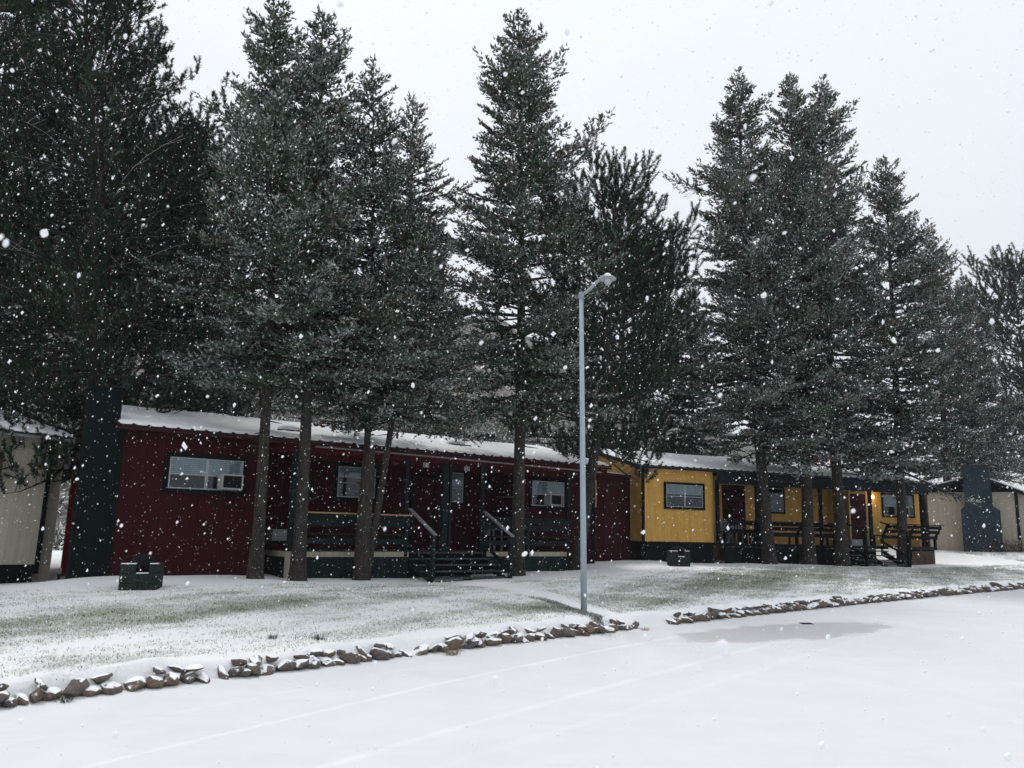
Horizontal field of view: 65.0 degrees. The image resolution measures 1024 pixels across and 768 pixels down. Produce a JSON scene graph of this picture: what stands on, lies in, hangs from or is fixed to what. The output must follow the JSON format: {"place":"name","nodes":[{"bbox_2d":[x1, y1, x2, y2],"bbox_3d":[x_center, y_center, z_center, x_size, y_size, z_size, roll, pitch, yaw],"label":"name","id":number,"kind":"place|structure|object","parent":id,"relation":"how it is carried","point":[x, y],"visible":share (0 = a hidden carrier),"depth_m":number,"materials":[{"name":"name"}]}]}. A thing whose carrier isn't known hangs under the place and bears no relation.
{"place":"outdoors","nodes":[
{"label":"outdoors","id":0,"kind":"place"},
{"bbox_2d":[0,589,1023,767],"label":"road","id":1,"kind":"structure","parent":0,"point":[426,709],"depth_m":7.24,"materials":[{"name":"white snow"}]},
{"bbox_2d":[53,694,74,703],"bbox_3d":[-4.003,2.813,7.199,0.235,0.105,0.237,1,-10,0],"label":"grass tuft","id":2,"kind":"object","parent":1,"relation":"on","point":[64,699],"visible":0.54,"depth_m":7.18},
{"bbox_2d":[441,644,462,655],"bbox_3d":[-0.747,3.332,10.044,0.301,0.148,0.319,-6,-12,35],"label":"grass tuft","id":3,"kind":"object","parent":1,"relation":"on","point":[451,652],"visible":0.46,"depth_m":9.99,"materials":[{"name":"beige plant"}]},
{"bbox_2d":[0,238,1023,704],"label":"ground","id":4,"kind":"structure","parent":0,"point":[132,666],"depth_m":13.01,"materials":[{"name":"white snow"}]},
{"bbox_2d":[0,410,75,583],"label":"white cabin","id":5,"kind":"object","parent":4,"relation":"on","point":[27,547],"visible":0.58,"depth_m":17.49,"materials":[{"name":"beige paint"}]},
{"bbox_2d":[0,452,3,478],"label":"window","id":6,"kind":"structure","parent":5,"relation":"in","point":[1,460],"depth_m":17.11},
{"bbox_2d":[60,443,78,573],"bbox_3d":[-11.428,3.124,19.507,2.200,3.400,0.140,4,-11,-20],"label":"trunk","id":7,"kind":"object","parent":4,"relation":"on","point":[69,517],"visible":0.17,"depth_m":19.64,"materials":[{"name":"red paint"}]},
{"bbox_2d":[0,0,199,442],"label":"pine tree","id":8,"kind":"object","parent":4,"relation":"on","point":[8,57],"visible":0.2,"depth_m":22.47,"materials":[{"name":"green plant"}]},
{"bbox_2d":[0,0,272,493],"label":"pine tree","id":9,"kind":"object","parent":4,"relation":"on","point":[106,87],"visible":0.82,"depth_m":19.84,"materials":[{"name":"green plant"}]},
{"bbox_2d":[118,554,163,590],"bbox_3d":[-6.798,3.469,14.769,0.632,0.658,0.665,3,-10,-14],"label":"barbecue pit","id":10,"kind":"object","parent":4,"relation":"on","point":[145,577],"visible":0.93,"depth_m":14.47,"materials":[{"name":"paint"}]},
{"bbox_2d":[61,106,270,417],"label":"pine tree","id":11,"kind":"object","parent":4,"relation":"on","point":[189,308],"visible":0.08,"depth_m":25.87,"materials":[{"name":"green plant"}]},
{"bbox_2d":[126,107,277,416],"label":"spruce tree","id":12,"kind":"object","parent":4,"relation":"on","point":[190,328],"visible":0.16,"depth_m":25.53,"materials":[{"name":"green plant"}]},
{"bbox_2d":[131,0,384,578],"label":"spruce tree","id":13,"kind":"object","parent":4,"relation":"on","point":[255,310],"visible":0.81,"depth_m":18.08,"materials":[{"name":"green plant"}]},
{"bbox_2d":[266,632,279,638],"bbox_3d":[-2.955,3.108,9.924,0.190,0.105,0.222,1,-10,0],"label":"grass tuft","id":14,"kind":"object","parent":4,"relation":"on","point":[271,637],"visible":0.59,"depth_m":9.88,"materials":[{"name":"green plant"}]},
{"bbox_2d":[193,4,441,580],"bbox_3d":[-4.611,-2.507,19.460,6.054,14.498,4.610,1,-10,0],"label":"spruce tree","id":15,"kind":"object","parent":4,"relation":"on","point":[321,150],"visible":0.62,"depth_m":18.75,"materials":[{"name":"green plant"}]},
{"bbox_2d":[0,619,638,706],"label":"stone wall","id":16,"kind":"structure","parent":4,"relation":"on","point":[83,687],"depth_m":8.80,"materials":[{"name":"stone"}]},
{"bbox_2d":[311,631,328,639],"bbox_3d":[-2.362,3.096,9.868,0.259,0.120,0.242,1,-10,0],"label":"grass tuft","id":17,"kind":"object","parent":4,"relation":"on","point":[317,637],"visible":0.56,"depth_m":9.89,"materials":[{"name":"green plant"}]},
{"bbox_2d":[60,385,611,582],"bbox_3d":[-4.519,3.171,22.920,14.786,5.120,8.332,9,-13,-35],"label":"red cabin","id":18,"kind":"object","parent":4,"relation":"on","point":[461,529],"visible":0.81,"depth_m":19.70,"materials":[{"name":"paint"}]},
{"bbox_2d":[162,452,247,508],"bbox_3d":[-6.811,2.175,17.987,1.802,1.191,0.375,9,-13,-35],"label":"window","id":19,"kind":"structure","parent":18,"relation":"in","point":[233,474],"depth_m":18.07,"materials":[{"name":"grey glass"}]},
{"bbox_2d":[265,541,286,550],"bbox_3d":[-5.676,3.935,19.562,0.900,0.225,0.400,9,-13,-35],"label":"porch bench","id":20,"kind":"object","parent":18,"relation":"on","point":[274,542],"visible":0.17,"depth_m":19.30,"materials":[{"name":"black paint"}]},
{"bbox_2d":[269,529,286,540],"bbox_3d":[-5.671,3.683,19.608,0.460,0.270,0.260,9,-13,-35],"label":"storage tub","id":21,"kind":"object","parent":20,"relation":"on","point":[281,535],"visible":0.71,"depth_m":19.48,"materials":[{"name":"grey plastic"}]},
{"bbox_2d":[333,462,378,501],"bbox_3d":[-4.276,2.707,22.100,1.309,1.011,0.080,9,-13,-35],"label":"window","id":22,"kind":"structure","parent":18,"relation":"in","point":[347,477],"depth_m":21.96,"materials":[{"name":"grey glass"}]},
{"bbox_2d":[411,477,433,549],"bbox_3d":[-2.561,3.733,23.161,0.672,2.046,0.098,9,-13,-35],"label":"door","id":23,"kind":"structure","parent":18,"relation":"in","point":[421,538],"depth_m":23.18,"materials":[{"name":"paint"}]},
{"bbox_2d":[448,469,465,505],"bbox_3d":[-1.667,3.088,23.971,0.655,1.047,0.080,9,-13,-35],"label":"window","id":24,"kind":"structure","parent":18,"relation":"in","point":[458,490],"depth_m":24.02,"materials":[{"name":"grey glass"}]},
{"bbox_2d":[484,482,491,546],"bbox_3d":[-0.583,4.043,24.621,0.764,2.054,0.028,8,-12,-35],"label":"door","id":25,"kind":"structure","parent":18,"relation":"in","point":[488,491],"depth_m":24.58,"materials":[{"name":"paint"}]},
{"bbox_2d":[487,523,502,550],"bbox_3d":[-0.581,4.467,23.572,0.450,0.840,0.500,-5,-12,31],"label":"patio chair","id":26,"kind":"object","parent":18,"relation":"on","point":[494,539],"visible":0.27,"depth_m":23.65,"materials":[{"name":"grey plastic"}]},
{"bbox_2d":[529,477,565,518],"bbox_3d":[1.183,3.483,24.326,1.441,1.243,0.375,9,-13,-35],"label":"window","id":27,"kind":"structure","parent":18,"relation":"in","point":[538,487],"depth_m":24.31,"materials":[{"name":"grey glass"}]},
{"bbox_2d":[11,340,735,549],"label":"hillside scrub","id":28,"kind":"object","parent":4,"relation":"on","point":[57,536],"visible":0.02,"depth_m":75.03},
{"bbox_2d":[275,54,499,580],"bbox_3d":[-3.395,-1.959,20.533,5.108,13.884,5.589,-9,-14,43],"label":"spruce tree","id":29,"kind":"object","parent":4,"relation":"on","point":[409,259],"visible":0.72,"depth_m":20.11,"materials":[{"name":"green plant"}]},
{"bbox_2d":[372,225,478,436],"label":"spruce tree","id":30,"kind":"object","parent":4,"relation":"on","point":[447,320],"visible":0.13,"depth_m":30.30,"materials":[{"name":"green plant"}]},
{"bbox_2d":[453,379,472,430],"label":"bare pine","id":31,"kind":"object","parent":4,"relation":"on","point":[457,393],"visible":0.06,"depth_m":42.57,"materials":[{"name":"brown plant"}]},
{"bbox_2d":[415,7,634,575],"bbox_3d":[0.096,-3.138,22.691,6.801,17.017,6.947,1,-10,0],"label":"spruce tree","id":32,"kind":"object","parent":4,"relation":"on","point":[502,262],"visible":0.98,"depth_m":22.23,"materials":[{"name":"green plant"}]},
{"bbox_2d":[578,273,615,610],"bbox_3d":[1.494,0.956,13.893,0.676,5.984,0.149,1,-10,0],"label":"street lamp","id":33,"kind":"object","parent":4,"relation":"on","point":[607,278],"visible":0.98,"depth_m":13.82,"materials":[{"name":"metal"}]},
{"bbox_2d":[496,128,709,569],"bbox_3d":[2.704,-0.993,24.404,6.793,13.302,6.724,1,-10,0],"label":"pine tree","id":34,"kind":"object","parent":4,"relation":"on","point":[654,376],"visible":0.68,"depth_m":24.56,"materials":[{"name":"green plant"}]},
{"bbox_2d":[595,472,630,561],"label":"storage shed","id":35,"kind":"structure","parent":4,"relation":"on","point":[609,489],"depth_m":27.42,"materials":[{"name":"red paint"}]},
{"bbox_2d":[605,503,618,560],"bbox_3d":[3.375,5.047,27.192,0.098,1.966,0.876,-7,-12,36],"label":"door","id":36,"kind":"structure","parent":35,"relation":"in","point":[611,553],"depth_m":27.20,"materials":[{"name":"paint"}]},
{"bbox_2d":[559,229,701,453],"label":"pine tree","id":37,"kind":"object","parent":4,"relation":"on","point":[670,418],"visible":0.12,"depth_m":35.40,"materials":[{"name":"green plant"}]},
{"bbox_2d":[667,546,689,566],"bbox_3d":[5.221,5.415,25.227,0.632,0.658,0.665,0,-10,4],"label":"barbecue pit","id":38,"kind":"object","parent":4,"relation":"on","point":[675,555],"visible":0.87,"depth_m":24.91,"materials":[{"name":"paint"}]},
{"bbox_2d":[647,278,747,457],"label":"spruce tree","id":39,"kind":"object","parent":4,"relation":"on","point":[693,450],"visible":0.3,"depth_m":36.76,"materials":[{"name":"green plant"}]},
{"bbox_2d":[639,65,879,563],"bbox_3d":[9.205,-2.961,30.419,8.957,19.437,8.076,1,-10,0],"label":"spruce tree","id":40,"kind":"object","parent":4,"relation":"on","point":[733,280],"visible":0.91,"depth_m":29.31,"materials":[{"name":"green plant"}]},
{"bbox_2d":[578,448,943,566],"bbox_3d":[9.694,5.104,32.894,14.489,4.800,8.329,6,-11,-23],"label":"yellow cabin","id":41,"kind":"object","parent":4,"relation":"on","point":[713,503],"visible":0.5,"depth_m":30.30,"materials":[{"name":"paint"}]},
{"bbox_2d":[664,482,704,509],"bbox_3d":[6.150,3.997,28.651,1.736,0.951,0.080,6,-11,-23],"label":"window","id":42,"kind":"structure","parent":41,"relation":"in","point":[674,498],"depth_m":28.64,"materials":[{"name":"grey glass"}]},
{"bbox_2d":[720,520,736,543],"bbox_3d":[8.133,5.558,30.190,0.500,0.840,0.450,8,-12,-34],"label":"patio chair","id":43,"kind":"object","parent":41,"relation":"on","point":[723,524],"visible":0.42,"depth_m":30.29,"materials":[{"name":"grey plastic"}]},
{"bbox_2d":[724,487,744,542],"bbox_3d":[8.714,5.123,31.455,0.943,2.166,0.098,6,-11,-23],"label":"door","id":44,"kind":"structure","parent":41,"relation":"in","point":[732,506],"depth_m":31.53,"materials":[{"name":"paint"}]},
{"bbox_2d":[732,525,747,542],"bbox_3d":[8.658,5.640,30.579,0.500,0.840,0.450,2,-10,-6],"label":"patio chair","id":45,"kind":"object","parent":41,"relation":"on","point":[738,528],"visible":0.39,"depth_m":30.74,"materials":[{"name":"grey plastic"}]},
{"bbox_2d":[769,486,785,513],"bbox_3d":[10.491,4.665,32.373,1.246,1.100,0.080,6,-11,-23],"label":"window","id":46,"kind":"structure","parent":41,"relation":"in","point":[777,503],"depth_m":32.48,"materials":[{"name":"grey glass"}]},
{"bbox_2d":[848,539,862,545],"bbox_3d":[13.490,6.243,31.642,0.580,0.250,0.300,6,-11,-23],"label":"storage box","id":47,"kind":"object","parent":41,"relation":"on","point":[853,542],"visible":0.86,"depth_m":31.51,"materials":[{"name":"grey plastic"}]},
{"bbox_2d":[850,494,866,545],"bbox_3d":[13.900,5.434,32.181,0.830,2.046,0.098,6,-11,-23],"label":"door","id":48,"kind":"structure","parent":41,"relation":"in","point":[856,503],"depth_m":32.24,"materials":[{"name":"paint"}]},
{"bbox_2d":[881,493,914,517],"bbox_3d":[16.013,5.169,33.052,1.836,1.323,0.375,6,-11,-23],"label":"window","id":49,"kind":"structure","parent":41,"relation":"in","point":[888,503],"depth_m":33.07,"materials":[{"name":"grey glass"}]},
{"bbox_2d":[706,72,882,564],"bbox_3d":[11.401,-3.074,30.456,7.442,19.778,8.903,1,-10,0],"label":"spruce tree","id":50,"kind":"object","parent":4,"relation":"on","point":[816,376],"visible":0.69,"depth_m":29.85,"materials":[{"name":"green plant"}]},
{"bbox_2d":[719,73,961,565],"bbox_3d":[12.675,-2.910,31.801,9.258,20.102,8.319,1,-10,0],"label":"spruce tree","id":51,"kind":"object","parent":4,"relation":"on","point":[840,220],"visible":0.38,"depth_m":30.28,"materials":[{"name":"green plant"}]},
{"bbox_2d":[666,582,1023,624],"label":"stone wall","id":52,"kind":"structure","parent":4,"relation":"on","point":[791,606],"depth_m":16.55,"materials":[{"name":"grey stone"}]},
{"bbox_2d":[818,155,996,566],"bbox_3d":[15.197,-1.240,32.447,7.070,17.181,7.912,1,-10,0],"label":"spruce tree","id":53,"kind":"object","parent":4,"relation":"on","point":[890,208],"visible":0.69,"depth_m":31.56,"materials":[{"name":"green plant"}]},
{"bbox_2d":[862,228,1023,482],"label":"spruce tree","id":54,"kind":"object","parent":4,"relation":"on","point":[946,464],"visible":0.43,"depth_m":44.81,"materials":[{"name":"green plant"}]},
{"bbox_2d":[919,276,1023,485],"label":"spruce tree","id":55,"kind":"object","parent":4,"relation":"on","point":[992,393],"visible":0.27,"depth_m":46.97,"materials":[{"name":"green plant"}]},
{"bbox_2d":[927,465,1023,551],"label":"beige cabin","id":56,"kind":"object","parent":4,"relation":"on","point":[970,482],"visible":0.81,"depth_m":37.35,"materials":[{"name":"paint"}]},
{"bbox_2d":[946,242,1023,462],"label":"pine tree","id":57,"kind":"object","parent":4,"relation":"on","point":[1013,275],"visible":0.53,"depth_m":77.25,"materials":[{"name":"green plant"}]},
{"bbox_2d":[974,539,1023,552],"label":"shrub","id":58,"kind":"object","parent":4,"relation":"on","point":[1013,547],"visible":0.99,"depth_m":36.35,"materials":[{"name":"plant"}]},
{"bbox_2d":[989,320,1023,486],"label":"pine tree","id":59,"kind":"object","parent":4,"relation":"on","point":[1019,371],"visible":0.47,"depth_m":61.99,"materials":[{"name":"green plant"}]},
{"bbox_2d":[1004,399,1023,479],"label":"spruce tree","id":60,"kind":"object","parent":4,"relation":"on","point":[1020,425],"visible":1,"depth_m":36.89,"materials":[{"name":"green plant"}]},
{"bbox_2d":[0,0,1023,767],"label":"falling snow","id":61,"kind":"structure","parent":0,"point":[722,648],"depth_m":8.92,"materials":[{"name":"white snow"}]},
{"bbox_2d":[0,0,1023,489],"label":"sky","id":62,"kind":"structure","parent":0,"point":[967,90],"materials":[{"name":"white"}]},
{"bbox_2d":[450,580,632,625],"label":"path","id":63,"kind":"structure","parent":0,"point":[565,600],"depth_m":16.05,"materials":[{"name":"white snow"}]}
]}

